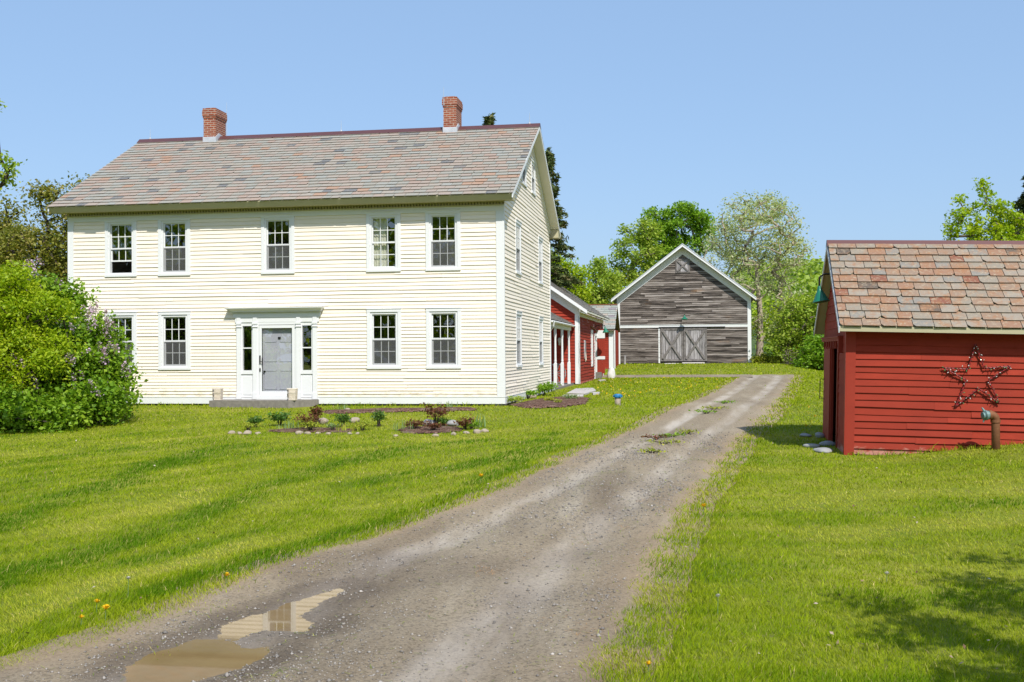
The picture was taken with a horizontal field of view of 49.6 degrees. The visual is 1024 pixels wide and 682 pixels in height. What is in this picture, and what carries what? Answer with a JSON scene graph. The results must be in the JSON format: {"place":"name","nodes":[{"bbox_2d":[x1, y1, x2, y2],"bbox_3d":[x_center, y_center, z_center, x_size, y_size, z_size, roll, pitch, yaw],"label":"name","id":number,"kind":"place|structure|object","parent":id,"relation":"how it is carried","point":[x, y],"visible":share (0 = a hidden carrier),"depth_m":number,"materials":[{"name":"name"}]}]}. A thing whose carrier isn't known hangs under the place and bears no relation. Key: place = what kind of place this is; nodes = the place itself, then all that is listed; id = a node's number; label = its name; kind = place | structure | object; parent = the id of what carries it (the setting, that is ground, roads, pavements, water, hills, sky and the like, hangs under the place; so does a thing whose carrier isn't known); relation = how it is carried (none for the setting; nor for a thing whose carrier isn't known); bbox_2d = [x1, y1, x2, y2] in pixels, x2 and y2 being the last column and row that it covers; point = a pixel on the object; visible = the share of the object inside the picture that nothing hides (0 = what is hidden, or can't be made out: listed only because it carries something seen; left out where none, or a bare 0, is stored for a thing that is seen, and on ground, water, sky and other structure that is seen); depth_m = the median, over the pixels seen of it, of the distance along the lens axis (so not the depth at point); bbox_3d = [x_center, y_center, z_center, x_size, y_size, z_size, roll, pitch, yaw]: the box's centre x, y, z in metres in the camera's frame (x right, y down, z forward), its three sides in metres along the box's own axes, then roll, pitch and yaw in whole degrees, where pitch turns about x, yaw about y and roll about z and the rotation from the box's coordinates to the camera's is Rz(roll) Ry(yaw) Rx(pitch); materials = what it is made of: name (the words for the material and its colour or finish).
{"place":"outdoors","nodes":[
{"label":"outdoors","id":0,"kind":"place"},
{"bbox_2d":[212,388,222,399],"bbox_3d":[-8.425,1.526,31.704,0.268,0.341,0.234,0,-1,9],"label":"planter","id":1,"kind":"object","parent":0,"point":[217,394],"visible":1,"depth_m":31.62,"materials":[{"name":"ceramic"}]},
{"bbox_2d":[287,388,297,400],"bbox_3d":[-6.204,1.507,31.248,0.277,0.341,0.234,0,-1,9],"label":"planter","id":2,"kind":"object","parent":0,"point":[292,394],"visible":1,"depth_m":31.17,"materials":[{"name":"ceramic"}]},
{"bbox_2d":[0,374,803,681],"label":"driveway","id":3,"kind":"structure","parent":0,"point":[746,394],"depth_m":10.54,"materials":[{"name":"gravel"}]},
{"bbox_2d":[122,588,344,681],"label":"puddle","id":4,"kind":"object","parent":3,"relation":"on","point":[194,660],"visible":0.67,"depth_m":8.44,"materials":[{"name":"liquid"}]},
{"bbox_2d":[3,432,733,681],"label":"pebbles","id":5,"kind":"object","parent":3,"relation":"on","point":[402,562],"visible":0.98,"depth_m":10.57,"materials":[{"name":"gravel"}]},
{"bbox_2d":[41,432,735,681],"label":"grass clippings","id":6,"kind":"object","parent":3,"relation":"on","point":[469,574],"depth_m":10.52,"materials":[{"name":"plant"}]},
{"bbox_2d":[429,500,640,681],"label":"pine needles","id":7,"kind":"object","parent":3,"relation":"on","point":[546,618],"visible":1,"depth_m":10.78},
{"bbox_2d":[637,447,667,453],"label":"weed clump","id":8,"kind":"object","parent":3,"relation":"on","point":[650,450],"visible":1,"depth_m":19.90,"materials":[{"name":"green plant"}]},
{"bbox_2d":[633,434,674,439],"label":"weed clump","id":9,"kind":"object","parent":3,"relation":"on","point":[654,437],"visible":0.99,"depth_m":22.27,"materials":[{"name":"green plant"}]},
{"bbox_2d":[641,438,689,444],"bbox_3d":[2.947,1.943,21.348,0.709,0.123,0.749,0,-1,-22],"label":"weed clump","id":10,"kind":"object","parent":3,"relation":"on","point":[665,441],"visible":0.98,"depth_m":21.36,"materials":[{"name":"green plant"}]},
{"bbox_2d":[653,432,685,436],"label":"weed clump","id":11,"kind":"object","parent":3,"relation":"on","point":[675,434],"visible":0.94,"depth_m":22.50,"materials":[{"name":"green plant"}]},
{"bbox_2d":[676,427,698,433],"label":"weed clump","id":12,"kind":"object","parent":3,"relation":"on","point":[688,431],"visible":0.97,"depth_m":23.11,"materials":[{"name":"green plant"}]},
{"bbox_2d":[700,405,728,409],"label":"weed clump","id":13,"kind":"object","parent":3,"relation":"on","point":[711,407],"visible":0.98,"depth_m":28.72,"materials":[{"name":"green plant"}]},
{"bbox_2d":[0,363,1023,681],"bbox_3d":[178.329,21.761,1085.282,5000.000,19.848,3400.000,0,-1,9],"label":"ground","id":14,"kind":"structure","parent":0,"point":[924,565],"depth_m":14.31,"materials":[{"name":"plant"}]},
{"bbox_2d":[0,101,27,195],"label":"leaning tree","id":15,"kind":"object","parent":14,"relation":"on","point":[5,180],"visible":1,"depth_m":20.86,"materials":[{"name":"green plant"}]},
{"bbox_2d":[0,194,41,274],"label":"apple tree","id":16,"kind":"object","parent":14,"relation":"on","point":[7,219],"visible":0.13,"depth_m":44.73,"materials":[{"name":"green plant"}]},
{"bbox_2d":[0,260,87,395],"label":"lime green shrub","id":17,"kind":"object","parent":14,"relation":"on","point":[19,339],"visible":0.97,"depth_m":26.38,"materials":[{"name":"green plant"}]},
{"bbox_2d":[0,171,89,288],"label":"apple tree","id":18,"kind":"object","parent":14,"relation":"on","point":[52,254],"visible":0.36,"depth_m":41.62,"materials":[{"name":"green plant"}]},
{"bbox_2d":[0,257,148,432],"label":"lilac bush","id":19,"kind":"object","parent":14,"relation":"on","point":[94,391],"visible":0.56,"depth_m":26.84,"materials":[{"name":"green plant"}]},
{"bbox_2d":[237,422,260,429],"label":"plant","id":20,"kind":"object","parent":14,"relation":"on","point":[246,425],"visible":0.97,"depth_m":25.17,"materials":[{"name":"green plant"}]},
{"bbox_2d":[246,416,265,426],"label":"leafy plant","id":21,"kind":"object","parent":14,"relation":"on","point":[254,419],"visible":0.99,"depth_m":25.84,"materials":[{"name":"green plant"}]},
{"bbox_2d":[209,399,318,407],"bbox_3d":[-7.089,1.975,31.662,3.040,0.575,0.905,0,-1,9],"label":"door step","id":22,"kind":"object","parent":14,"relation":"on","point":[257,403],"depth_m":31.34,"materials":[{"name":"concrete"}]},
{"bbox_2d":[266,410,291,424],"bbox_3d":[-5.494,1.810,26.145,0.615,0.375,0.614,0,-1,-14],"label":"peony plant","id":23,"kind":"object","parent":14,"relation":"on","point":[282,416],"visible":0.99,"depth_m":26.05,"materials":[{"name":"green plant"}]},
{"bbox_2d":[47,92,560,405],"bbox_3d":[-5.943,-2.959,37.112,13.955,10.650,11.267,0,-1,9],"label":"farmhouse","id":24,"kind":"object","parent":14,"relation":"on","point":[404,267],"visible":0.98,"depth_m":32.42,"materials":[{"name":"white paint"}]},
{"bbox_2d":[104,218,136,276],"bbox_3d":[-11.617,-2.771,32.972,1.036,1.732,0.172,0,-1,9],"label":"window","id":25,"kind":"structure","parent":24,"relation":"in","point":[109,248],"depth_m":32.97,"materials":[{"name":"white paint"}]},
{"bbox_2d":[105,312,136,369],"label":"window","id":26,"kind":"structure","parent":24,"relation":"in","point":[122,315],"depth_m":32.83,"materials":[{"name":"white paint"}]},
{"bbox_2d":[157,217,190,275],"bbox_3d":[-9.945,-2.785,32.698,1.036,1.732,0.172,0,-1,9],"label":"window","id":27,"kind":"structure","parent":24,"relation":"in","point":[162,259],"depth_m":32.69,"materials":[{"name":"white paint"}]},
{"bbox_2d":[157,311,190,369],"bbox_3d":[-9.927,-0.015,32.666,1.036,1.731,0.172,0,-1,9],"label":"window","id":28,"kind":"structure","parent":24,"relation":"in","point":[162,315],"depth_m":32.66,"materials":[{"name":"white paint"}]},
{"bbox_2d":[259,325,294,395],"bbox_3d":[-6.812,0.570,32.068,1.073,2.070,0.111,0,-1,9],"label":"storm door","id":29,"kind":"structure","parent":24,"relation":"in","point":[261,393],"depth_m":32.10,"materials":[{"name":"white paint"}]},
{"bbox_2d":[263,328,291,390],"bbox_3d":[-6.790,0.542,32.202,0.953,1.950,0.080,0,-1,9],"label":"front door","id":30,"kind":"structure","parent":24,"relation":"in","point":[277,342],"depth_m":32.21,"materials":[{"name":"grey paint"}]},
{"bbox_2d":[261,214,294,273],"bbox_3d":[-6.783,-2.812,32.179,1.036,1.732,0.172,0,-1,9],"label":"window","id":31,"kind":"structure","parent":24,"relation":"in","point":[265,218],"depth_m":32.17,"materials":[{"name":"white paint"}]},
{"bbox_2d":[366,211,400,271],"bbox_3d":[-3.653,-2.838,31.701,1.036,1.732,0.244,0,-1,9],"label":"window","id":32,"kind":"structure","parent":24,"relation":"in","point":[376,246],"depth_m":31.68,"materials":[{"name":"white paint"}]},
{"bbox_2d":[366,308,401,368],"bbox_3d":[-3.641,-0.068,31.634,1.036,1.731,0.172,0,-1,9],"label":"window","id":33,"kind":"structure","parent":24,"relation":"in","point":[371,312],"depth_m":31.63,"materials":[{"name":"white paint"}]},
{"bbox_2d":[425,209,460,270],"bbox_3d":[-1.942,-2.853,31.384,1.036,1.732,0.172,0,-1,9],"label":"window","id":34,"kind":"structure","parent":24,"relation":"in","point":[455,213],"depth_m":31.37,"materials":[{"name":"white paint"}]},
{"bbox_2d":[426,307,461,368],"bbox_3d":[-1.924,-0.083,31.353,1.036,1.731,0.172,0,-1,9],"label":"window","id":35,"kind":"structure","parent":24,"relation":"in","point":[430,364],"depth_m":31.34,"materials":[{"name":"white paint"}]},
{"bbox_2d":[515,219,521,275],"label":"window","id":36,"kind":"structure","parent":24,"relation":"in","point":[518,224],"depth_m":33.72,"materials":[{"name":"white paint"}]},
{"bbox_2d":[516,310,522,366],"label":"window","id":37,"kind":"structure","parent":24,"relation":"in","point":[518,313],"depth_m":33.81,"materials":[{"name":"white paint"}]},
{"bbox_2d":[521,166,526,187],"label":"window","id":38,"kind":"structure","parent":24,"relation":"in","point":[524,175],"depth_m":35.21,"materials":[{"name":"white paint"}]},
{"bbox_2d":[531,157,535,196],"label":"window","id":39,"kind":"structure","parent":24,"relation":"in","point":[533,174],"depth_m":37.08,"materials":[{"name":"white paint"}]},
{"bbox_2d":[535,236,543,284],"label":"window","id":40,"kind":"structure","parent":24,"relation":"in","point":[540,240],"depth_m":38.58,"materials":[{"name":"white paint"}]},
{"bbox_2d":[538,316,543,364],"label":"window","id":41,"kind":"structure","parent":24,"relation":"in","point":[541,318],"depth_m":38.66,"materials":[{"name":"white paint"}]},
{"bbox_2d":[268,427,356,432],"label":"mulch","id":42,"kind":"object","parent":14,"relation":"on","point":[317,429],"visible":0.82,"depth_m":24.88,"materials":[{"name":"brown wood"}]},
{"bbox_2d":[293,409,323,428],"bbox_3d":[-4.630,1.779,25.212,0.715,0.454,0.766,-1,-1,33],"label":"brown shrub","id":43,"kind":"object","parent":42,"relation":"on","point":[309,419],"visible":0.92,"depth_m":25.13,"materials":[{"name":"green plant"}]},
{"bbox_2d":[299,420,318,429],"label":"leafy plant","id":44,"kind":"object","parent":42,"relation":"on","point":[311,424],"visible":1,"depth_m":24.71,"materials":[{"name":"green plant"}]},
{"bbox_2d":[323,422,342,429],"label":"silver plant","id":45,"kind":"object","parent":42,"relation":"on","point":[333,425],"visible":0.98,"depth_m":24.86,"materials":[{"name":"green plant"}]},
{"bbox_2d":[332,423,357,430],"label":"iris plant","id":46,"kind":"object","parent":42,"relation":"on","point":[342,428],"visible":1,"depth_m":24.65,"materials":[{"name":"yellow plant"}]},
{"bbox_2d":[308,405,322,423],"bbox_3d":[-4.597,1.741,26.149,0.348,0.482,0.403,-1,-1,21],"label":"red shrub","id":47,"kind":"object","parent":14,"relation":"on","point":[317,411],"visible":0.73,"depth_m":26.11,"materials":[{"name":"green plant"}]},
{"bbox_2d":[333,413,351,426],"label":"leafy plant","id":48,"kind":"object","parent":14,"relation":"on","point":[343,418],"visible":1,"depth_m":25.52,"materials":[{"name":"green plant"}]},
{"bbox_2d":[349,420,374,429],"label":"plant","id":49,"kind":"object","parent":14,"relation":"on","point":[364,424],"visible":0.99,"depth_m":24.82,"materials":[{"name":"green plant"}]},
{"bbox_2d":[370,409,386,425],"bbox_3d":[-3.098,1.776,25.663,0.373,0.400,0.467,-1,-1,25],"label":"leafy plant","id":50,"kind":"object","parent":14,"relation":"on","point":[378,416],"visible":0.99,"depth_m":25.64,"materials":[{"name":"green plant"}]},
{"bbox_2d":[322,407,476,413],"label":"mulch","id":51,"kind":"object","parent":14,"relation":"on","point":[369,410],"visible":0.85,"depth_m":29.59,"materials":[{"name":"brown plant"}]},
{"bbox_2d":[399,426,463,433],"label":"mulch","id":52,"kind":"object","parent":14,"relation":"on","point":[426,429],"visible":0.81,"depth_m":24.65,"materials":[{"name":"brown plant"}]},
{"bbox_2d":[390,420,410,429],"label":"iris plant","id":53,"kind":"object","parent":52,"relation":"on","point":[401,426],"visible":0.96,"depth_m":24.84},
{"bbox_2d":[404,418,429,427],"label":"red plant","id":54,"kind":"object","parent":52,"relation":"on","point":[416,423],"visible":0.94,"depth_m":24.93,"materials":[{"name":"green plant"}]},
{"bbox_2d":[421,420,446,429],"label":"red plant","id":55,"kind":"object","parent":52,"relation":"on","point":[433,426],"visible":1,"depth_m":24.55,"materials":[{"name":"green plant"}]},
{"bbox_2d":[420,402,453,422],"bbox_3d":[-1.706,1.688,25.603,0.814,0.564,0.676,0,-1,-28],"label":"young maple","id":56,"kind":"object","parent":52,"relation":"on","point":[433,411],"visible":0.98,"depth_m":25.54,"materials":[{"name":"brown plant"}]},
{"bbox_2d":[436,417,450,425],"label":"leafy plant","id":57,"kind":"object","parent":14,"relation":"on","point":[444,420],"visible":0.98,"depth_m":25.63,"materials":[{"name":"green plant"}]},
{"bbox_2d":[446,420,458,426],"bbox_3d":[-1.359,1.915,25.637,0.238,0.186,0.301,-1,-1,44],"label":"bed stone","id":58,"kind":"object","parent":14,"relation":"on","point":[450,423],"visible":0.65,"depth_m":25.55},
{"bbox_2d":[453,414,473,429],"bbox_3d":[-1.094,1.806,24.819,0.509,0.352,0.540,0,-1,9],"label":"red shrub","id":59,"kind":"object","parent":14,"relation":"on","point":[462,423],"visible":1,"depth_m":24.79,"materials":[{"name":"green plant"}]},
{"bbox_2d":[466,421,480,428],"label":"leafy plant","id":60,"kind":"object","parent":14,"relation":"on","point":[472,425],"visible":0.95,"depth_m":24.81,"materials":[{"name":"green plant"}]},
{"bbox_2d":[468,413,485,427],"bbox_3d":[-0.786,1.808,25.221,0.392,0.313,0.263,0,-1,-36],"label":"iris plant","id":61,"kind":"object","parent":14,"relation":"on","point":[483,420],"visible":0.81,"depth_m":25.25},
{"bbox_2d":[482,112,496,124],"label":"spruce tree","id":62,"kind":"object","parent":14,"relation":"on","point":[490,120],"visible":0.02,"depth_m":52.87,"materials":[{"name":"green plant"}]},
{"bbox_2d":[23,428,1006,668],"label":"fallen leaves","id":63,"kind":"object","parent":14,"relation":"on","point":[837,642],"visible":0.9,"depth_m":10.28,"materials":[{"name":"brown plant"}]},
{"bbox_2d":[526,389,539,398],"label":"leafy plant","id":64,"kind":"object","parent":14,"relation":"on","point":[530,393],"visible":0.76,"depth_m":34.88,"materials":[{"name":"green plant"}]},
{"bbox_2d":[537,381,560,394],"bbox_3d":[1.081,1.603,37.685,1.268,0.493,1.154,0,-1,-44],"label":"leafy plant","id":65,"kind":"object","parent":14,"relation":"on","point":[546,387],"visible":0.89,"depth_m":37.49,"materials":[{"name":"green plant"}]},
{"bbox_2d":[509,396,591,407],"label":"mulch","id":66,"kind":"object","parent":14,"relation":"on","point":[541,403],"visible":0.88,"depth_m":31.45,"materials":[{"name":"brown plant"}]},
{"bbox_2d":[507,395,526,403],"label":"leafy plant","id":67,"kind":"object","parent":66,"relation":"on","point":[514,399],"visible":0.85,"depth_m":31.41,"materials":[{"name":"green plant"}]},
{"bbox_2d":[545,147,584,288],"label":"spruce tree","id":68,"kind":"object","parent":14,"relation":"on","point":[566,280],"visible":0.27,"depth_m":56.23,"materials":[{"name":"green plant"}]},
{"bbox_2d":[523,282,609,390],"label":"red wing","id":69,"kind":"structure","parent":14,"relation":"on","point":[571,323],"depth_m":49.00,"materials":[{"name":"wood"}]},
{"bbox_2d":[551,364,565,382],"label":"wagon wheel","id":70,"kind":"object","parent":69,"relation":"on","point":[558,373],"visible":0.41,"depth_m":48.77,"materials":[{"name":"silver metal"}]},
{"bbox_2d":[591,330,592,365],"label":"window","id":71,"kind":"structure","parent":69,"relation":"in","point":[591,330],"depth_m":54.46,"materials":[{"name":"white paint"}]},
{"bbox_2d":[596,329,604,372],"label":"barn door","id":72,"kind":"structure","parent":69,"relation":"in","point":[600,335],"depth_m":57.22,"materials":[{"name":"red paint"}]},
{"bbox_2d":[563,394,579,398],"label":"silver plant","id":73,"kind":"object","parent":14,"relation":"on","point":[567,396],"visible":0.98,"depth_m":33.79,"materials":[{"name":"green plant"}]},
{"bbox_2d":[551,247,595,303],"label":"maple tree","id":74,"kind":"object","parent":14,"relation":"on","point":[577,291],"visible":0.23,"depth_m":71.73,"materials":[{"name":"green plant"}]},
{"bbox_2d":[567,388,595,394],"bbox_3d":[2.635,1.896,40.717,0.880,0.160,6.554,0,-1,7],"label":"flagstone","id":75,"kind":"object","parent":14,"relation":"on","point":[585,391],"visible":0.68,"depth_m":39.65,"materials":[{"name":"stone"}]},
{"bbox_2d":[579,304,619,368],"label":"connecting shed","id":76,"kind":"structure","parent":14,"relation":"on","point":[610,312],"depth_m":68.52,"materials":[{"name":"red paint"}]},
{"bbox_2d":[583,255,624,303],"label":"birch tree","id":77,"kind":"object","parent":14,"relation":"on","point":[602,293],"visible":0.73,"depth_m":87.54,"materials":[{"name":"green plant"}]},
{"bbox_2d":[607,367,614,377],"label":"white stone","id":78,"kind":"object","parent":14,"relation":"on","point":[611,372],"visible":0.76,"depth_m":57.38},
{"bbox_2d":[613,394,622,404],"bbox_3d":[2.947,1.733,30.871,0.265,0.520,0.239,0,-1,9],"label":"well pipe","id":79,"kind":"object","parent":14,"relation":"on","point":[617,397],"visible":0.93,"depth_m":30.80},
{"bbox_2d":[595,216,667,303],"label":"maple tree","id":80,"kind":"object","parent":14,"relation":"on","point":[631,274],"visible":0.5,"depth_m":91.10,"materials":[{"name":"green plant"}]},
{"bbox_2d":[593,374,752,377],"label":"farm lane","id":81,"kind":"structure","parent":14,"relation":"on","point":[731,375],"depth_m":59.96,"materials":[{"name":"gravel"}]},
{"bbox_2d":[635,200,719,272],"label":"maple tree","id":82,"kind":"object","parent":14,"relation":"on","point":[698,224],"visible":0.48,"depth_m":94.12,"materials":[{"name":"green plant"}]},
{"bbox_2d":[611,243,755,363],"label":"gray barn","id":83,"kind":"structure","parent":14,"relation":"on","point":[715,327],"depth_m":74.08,"materials":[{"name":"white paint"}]},
{"bbox_2d":[660,328,683,360],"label":"door","id":84,"kind":"structure","parent":83,"relation":"in","point":[670,333],"depth_m":74.17,"materials":[{"name":"grey wood"}]},
{"bbox_2d":[684,327,706,360],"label":"door","id":85,"kind":"structure","parent":83,"relation":"in","point":[691,353],"depth_m":73.92,"materials":[{"name":"grey wood"}]},
{"bbox_2d":[597,377,815,426],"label":"dandelion specks","id":86,"kind":"object","parent":14,"relation":"on","point":[679,387],"visible":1,"depth_m":41.99,"materials":[{"name":"yellow plant"}]},
{"bbox_2d":[697,189,816,355],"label":"poplar tree","id":87,"kind":"object","parent":14,"relation":"on","point":[736,256],"visible":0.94,"depth_m":76.77,"materials":[{"name":"green plant"}]},
{"bbox_2d":[747,352,792,363],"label":"round shrub","id":88,"kind":"object","parent":14,"relation":"on","point":[763,358],"visible":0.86,"depth_m":72.66,"materials":[{"name":"green plant"}]},
{"bbox_2d":[751,286,816,364],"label":"scrub tree","id":89,"kind":"object","parent":14,"relation":"on","point":[764,323],"visible":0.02,"depth_m":87.61,"materials":[{"name":"green plant"}]},
{"bbox_2d":[758,288,821,366],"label":"apple tree","id":90,"kind":"object","parent":14,"relation":"on","point":[803,312],"visible":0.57,"depth_m":71.39,"materials":[{"name":"green plant"}]},
{"bbox_2d":[775,344,807,366],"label":"bare thicket","id":91,"kind":"object","parent":14,"relation":"on","point":[786,362],"visible":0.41,"depth_m":70.85,"materials":[{"name":"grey plant"}]},
{"bbox_2d":[790,331,823,369],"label":"dark shrub","id":92,"kind":"object","parent":14,"relation":"on","point":[813,349],"visible":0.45,"depth_m":68.41,"materials":[{"name":"green plant"}]},
{"bbox_2d":[803,443,819,447],"bbox_3d":[5.577,1.957,20.605,0.359,0.104,0.248,-1,-1,43],"label":"rock","id":93,"kind":"object","parent":14,"relation":"on","point":[810,445],"visible":0.81,"depth_m":20.50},
{"bbox_2d":[813,447,832,452],"bbox_3d":[5.605,1.967,19.949,0.347,0.106,0.424,0,-1,0],"label":"rock","id":94,"kind":"object","parent":14,"relation":"on","point":[824,449],"visible":0.93,"depth_m":19.82,"materials":[{"name":"stone"}]},
{"bbox_2d":[819,441,835,445],"bbox_3d":[5.949,1.938,20.890,0.323,0.120,0.239,0,-1,-1],"label":"rock","id":95,"kind":"object","parent":14,"relation":"on","point":[829,443],"visible":0.87,"depth_m":20.81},
{"bbox_2d":[814,240,1023,454],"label":"red shed","id":96,"kind":"structure","parent":14,"relation":"on","point":[899,324],"depth_m":19.41,"materials":[{"name":"paint"}]},
{"bbox_2d":[813,273,829,303],"bbox_3d":[5.905,-1.015,20.881,0.478,0.604,0.328,0,-1,9],"label":"shed lamp","id":97,"kind":"object","parent":96,"relation":"attached to","point":[821,296],"visible":0.88,"depth_m":20.85,"materials":[{"name":"green metal"}]},
{"bbox_2d":[819,347,830,440],"bbox_3d":[6.205,1.033,22.011,0.119,1.840,0.971,1,0,9],"label":"sliding door","id":98,"kind":"structure","parent":96,"relation":"in","point":[827,352],"depth_m":21.88,"materials":[{"name":"red paint"}]},
{"bbox_2d":[942,344,1010,406],"bbox_3d":[8.006,0.595,19.090,1.135,1.093,0.088,0,-1,9],"label":"light star","id":99,"kind":"object","parent":96,"relation":"attached to","point":[966,369],"visible":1,"depth_m":19.11,"materials":[{"name":"brown metal"}]},
{"bbox_2d":[940,177,1023,240],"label":"maple tree","id":100,"kind":"object","parent":14,"relation":"on","point":[997,229],"visible":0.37,"depth_m":43.45,"materials":[{"name":"green plant"}]},
{"bbox_2d":[981,407,1000,449],"bbox_3d":[8.067,1.618,18.656,0.332,1.012,0.173,0,-1,-9],"label":"stand pipe","id":101,"kind":"object","parent":14,"relation":"on","point":[993,417],"visible":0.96,"depth_m":18.61,"materials":[{"name":"metal"}]},
{"bbox_2d":[1003,175,1023,234],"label":"spruce tree","id":102,"kind":"object","parent":14,"relation":"on","point":[1019,204],"visible":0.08,"depth_m":54.96,"materials":[{"name":"green plant"}]},
{"bbox_2d":[0,0,1023,288],"label":"sky","id":103,"kind":"structure","parent":0,"point":[869,116],"materials":[{"name":"blue"}]},
{"bbox_2d":[609,271,820,359],"bbox_3d":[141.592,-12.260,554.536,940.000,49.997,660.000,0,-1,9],"label":"hills","id":104,"kind":"structure","parent":0,"point":[753,344],"depth_m":354.36,"materials":[{"name":"plant"}]},
{"bbox_2d":[724,254,823,362],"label":"hill woods","id":105,"kind":"object","parent":104,"relation":"on","point":[814,279],"visible":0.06,"depth_m":464.79,"materials":[{"name":"green plant"}]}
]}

